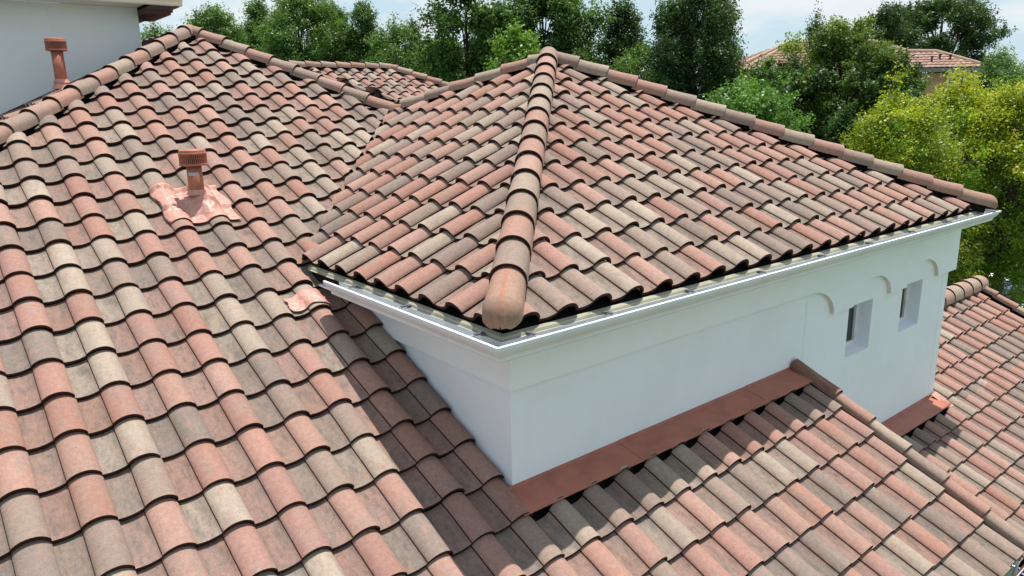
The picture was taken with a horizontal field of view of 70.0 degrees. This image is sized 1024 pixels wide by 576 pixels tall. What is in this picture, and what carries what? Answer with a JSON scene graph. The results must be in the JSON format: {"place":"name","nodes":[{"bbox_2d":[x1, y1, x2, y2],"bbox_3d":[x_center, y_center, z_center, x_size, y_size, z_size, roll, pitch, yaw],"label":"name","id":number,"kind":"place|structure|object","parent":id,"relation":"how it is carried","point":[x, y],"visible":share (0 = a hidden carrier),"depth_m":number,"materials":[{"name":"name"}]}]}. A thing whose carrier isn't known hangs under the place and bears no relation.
{"place":"outdoors","nodes":[
{"label":"outdoors","id":0,"kind":"place"},
{"bbox_2d":[0,0,1023,575],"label":"house","id":1,"kind":"structure","parent":0,"point":[548,310],"depth_m":5.73,"materials":[{"name":"tile"}]},
{"bbox_2d":[846,304,857,344],"bbox_3d":[3.565,0.379,7.863,0.515,0.528,0.042,-12,18,-37],"label":"window","id":2,"kind":"structure","parent":1,"relation":"in","point":[852,317],"depth_m":7.99,"materials":[{"name":"grey glass"}]},
{"bbox_2d":[899,284,908,320],"bbox_3d":[4.513,0.158,8.600,0.515,0.523,0.042,-12,18,-37],"label":"window","id":3,"kind":"structure","parent":1,"relation":"in","point":[905,291],"depth_m":8.74,"materials":[{"name":"white glass"}]},
{"bbox_2d":[16,0,1023,94],"label":"sky","id":4,"kind":"structure","parent":0,"point":[765,22],"materials":[{"name":"white"}]},
{"bbox_2d":[843,0,936,74],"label":"background tree","id":5,"kind":"object","parent":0,"point":[890,17],"visible":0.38,"depth_m":48.27,"materials":[{"name":"green plant"}]},
{"bbox_2d":[967,41,1023,189],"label":"background tree","id":6,"kind":"object","parent":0,"point":[999,66],"visible":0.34,"depth_m":29.80,"materials":[{"name":"green plant"}]},
{"bbox_2d":[991,273,1020,298],"bbox_3d":[21.342,-0.332,31.791,1.890,1.475,4.550,7,16,30],"label":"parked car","id":7,"kind":"object","parent":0,"point":[1008,287],"depth_m":29.98,"materials":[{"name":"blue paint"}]},
{"label":"ground","id":8,"kind":"structure","parent":0,"visible":0},
{"bbox_2d":[140,22,173,40],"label":"background tree","id":9,"kind":"object","parent":8,"relation":"on","point":[153,31],"visible":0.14,"depth_m":29.69,"materials":[{"name":"green plant"}]},
{"bbox_2d":[176,1,258,49],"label":"background tree","id":10,"kind":"object","parent":8,"relation":"on","point":[209,19],"visible":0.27,"depth_m":29.75,"materials":[{"name":"green plant"}]},
{"bbox_2d":[238,0,288,57],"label":"background tree","id":11,"kind":"object","parent":8,"relation":"on","point":[255,11],"visible":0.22,"depth_m":31.87,"materials":[{"name":"green plant"}]},
{"bbox_2d":[247,0,357,61],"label":"background tree","id":12,"kind":"object","parent":8,"relation":"on","point":[311,16],"visible":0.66,"depth_m":28.52,"materials":[{"name":"green plant"}]},
{"bbox_2d":[317,0,355,61],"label":"background tree","id":13,"kind":"object","parent":8,"relation":"on","point":[340,13],"visible":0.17,"depth_m":30.98,"materials":[{"name":"green plant"}]},
{"bbox_2d":[305,26,394,63],"bbox_3d":[-8.921,-7.448,39.015,7.231,12.894,6.921,-12,18,-37],"label":"background tree","id":14,"kind":"object","parent":8,"relation":"on","point":[309,59],"depth_m":36.70,"materials":[{"name":"green plant"}]},
{"bbox_2d":[335,0,380,62],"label":"background tree","id":15,"kind":"object","parent":8,"relation":"on","point":[365,18],"visible":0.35,"depth_m":29.91,"materials":[{"name":"green plant"}]},
{"bbox_2d":[359,11,448,80],"bbox_3d":[-4.243,-4.606,29.141,3.472,11.976,3.860,4,15,19],"label":"background tree","id":16,"kind":"object","parent":8,"relation":"on","point":[397,37],"visible":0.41,"depth_m":27.45,"materials":[{"name":"green plant"}]},
{"bbox_2d":[404,14,431,75],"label":"background tree","id":17,"kind":"object","parent":8,"relation":"on","point":[416,29],"visible":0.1,"depth_m":30.03,"materials":[{"name":"green plant"}]},
{"bbox_2d":[392,32,465,74],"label":"background tree","id":18,"kind":"object","parent":8,"relation":"on","point":[457,44],"depth_m":37.37,"materials":[{"name":"green plant"}]},
{"bbox_2d":[412,0,519,82],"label":"background tree","id":19,"kind":"object","parent":8,"relation":"on","point":[442,58],"visible":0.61,"depth_m":25.74,"materials":[{"name":"green plant"}]},
{"bbox_2d":[483,18,542,71],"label":"background tree","id":20,"kind":"object","parent":8,"relation":"on","point":[510,48],"visible":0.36,"depth_m":19.70,"materials":[{"name":"green plant"}]},
{"bbox_2d":[487,0,619,64],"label":"background tree","id":21,"kind":"object","parent":8,"relation":"on","point":[562,36],"visible":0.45,"depth_m":26.43,"materials":[{"name":"green plant"}]},
{"bbox_2d":[591,0,650,78],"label":"background tree","id":22,"kind":"object","parent":8,"relation":"on","point":[624,31],"visible":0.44,"depth_m":27.76,"materials":[{"name":"green plant"}]},
{"bbox_2d":[607,38,718,97],"bbox_3d":[4.848,-3.418,26.306,4.397,10.708,4.445,-12,18,-37],"label":"background tree","id":23,"kind":"object","parent":8,"relation":"on","point":[627,66],"visible":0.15,"depth_m":24.47,"materials":[{"name":"green plant"}]},
{"bbox_2d":[637,0,750,101],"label":"background tree","id":24,"kind":"object","parent":8,"relation":"on","point":[673,15],"visible":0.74,"depth_m":23.55,"materials":[{"name":"green plant"}]},
{"bbox_2d":[692,0,748,98],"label":"background tree","id":25,"kind":"object","parent":8,"relation":"on","point":[734,31],"visible":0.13,"depth_m":24.47,"materials":[{"name":"green plant"}]},
{"bbox_2d":[702,68,815,132],"bbox_3d":[5.682,-0.608,18.005,2.979,9.233,2.725,-2,14,-5],"label":"background tree","id":26,"kind":"object","parent":8,"relation":"on","point":[744,96],"visible":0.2,"depth_m":16.69,"materials":[{"name":"green plant"}]},
{"bbox_2d":[730,53,820,133],"bbox_3d":[8.300,-2.585,24.174,3.920,9.996,4.318,-12,18,-37],"label":"background tree","id":27,"kind":"object","parent":8,"relation":"on","point":[754,73],"visible":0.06,"depth_m":22.70,"materials":[{"name":"green plant"}]},
{"bbox_2d":[799,0,826,64],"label":"background tree","id":28,"kind":"object","parent":8,"relation":"on","point":[809,29],"visible":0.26,"depth_m":26.99,"materials":[{"name":"green plant"}]},
{"bbox_2d":[753,14,943,151],"bbox_3d":[9.344,-2.590,22.098,5.430,10.969,5.418,-2,14,-5],"label":"background tree","id":29,"kind":"object","parent":8,"relation":"on","point":[852,53],"visible":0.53,"depth_m":20.16,"materials":[{"name":"green plant"}]},
{"bbox_2d":[732,39,986,176],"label":"house","id":30,"kind":"structure","parent":8,"relation":"on","point":[934,60],"depth_m":38.66,"materials":[{"name":"tile"}]},
{"bbox_2d":[946,73,958,84],"bbox_3d":[23.326,-11.040,38.634,0.701,0.640,0.100,-1,14,0],"label":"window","id":31,"kind":"structure","parent":30,"relation":"in","point":[949,78],"depth_m":38.61,"materials":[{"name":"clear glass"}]},
{"bbox_2d":[832,61,993,239],"bbox_3d":[8.133,-0.074,15.686,3.314,9.226,3.365,-12,18,-37],"label":"yellow tree","id":32,"kind":"object","parent":8,"relation":"on","point":[898,120],"visible":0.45,"depth_m":14.54,"materials":[{"name":"green plant"}]},
{"bbox_2d":[841,61,1023,283],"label":"yellow tree","id":33,"kind":"object","parent":8,"relation":"on","point":[959,93],"visible":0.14,"depth_m":16.52,"materials":[{"name":"green plant"}]},
{"bbox_2d":[892,0,1018,88],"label":"background tree","id":34,"kind":"object","parent":8,"relation":"on","point":[960,15],"visible":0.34,"depth_m":49.04,"materials":[{"name":"green plant"}]},
{"bbox_2d":[947,188,994,285],"bbox_3d":[9.076,1.042,16.358,2.301,6.703,2.512,-12,18,-37],"label":"olive tree","id":35,"kind":"object","parent":8,"relation":"on","point":[960,272],"visible":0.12,"depth_m":15.15,"materials":[{"name":"green plant"}]},
{"bbox_2d":[942,68,1023,307],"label":"yellow tree","id":36,"kind":"object","parent":8,"relation":"on","point":[1012,100],"visible":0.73,"depth_m":15.55,"materials":[{"name":"green plant"}]},
{"bbox_2d":[971,187,1023,312],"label":"olive tree","id":37,"kind":"object","parent":8,"relation":"on","point":[1013,297],"visible":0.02,"depth_m":17.79,"materials":[{"name":"green plant"}]}
]}

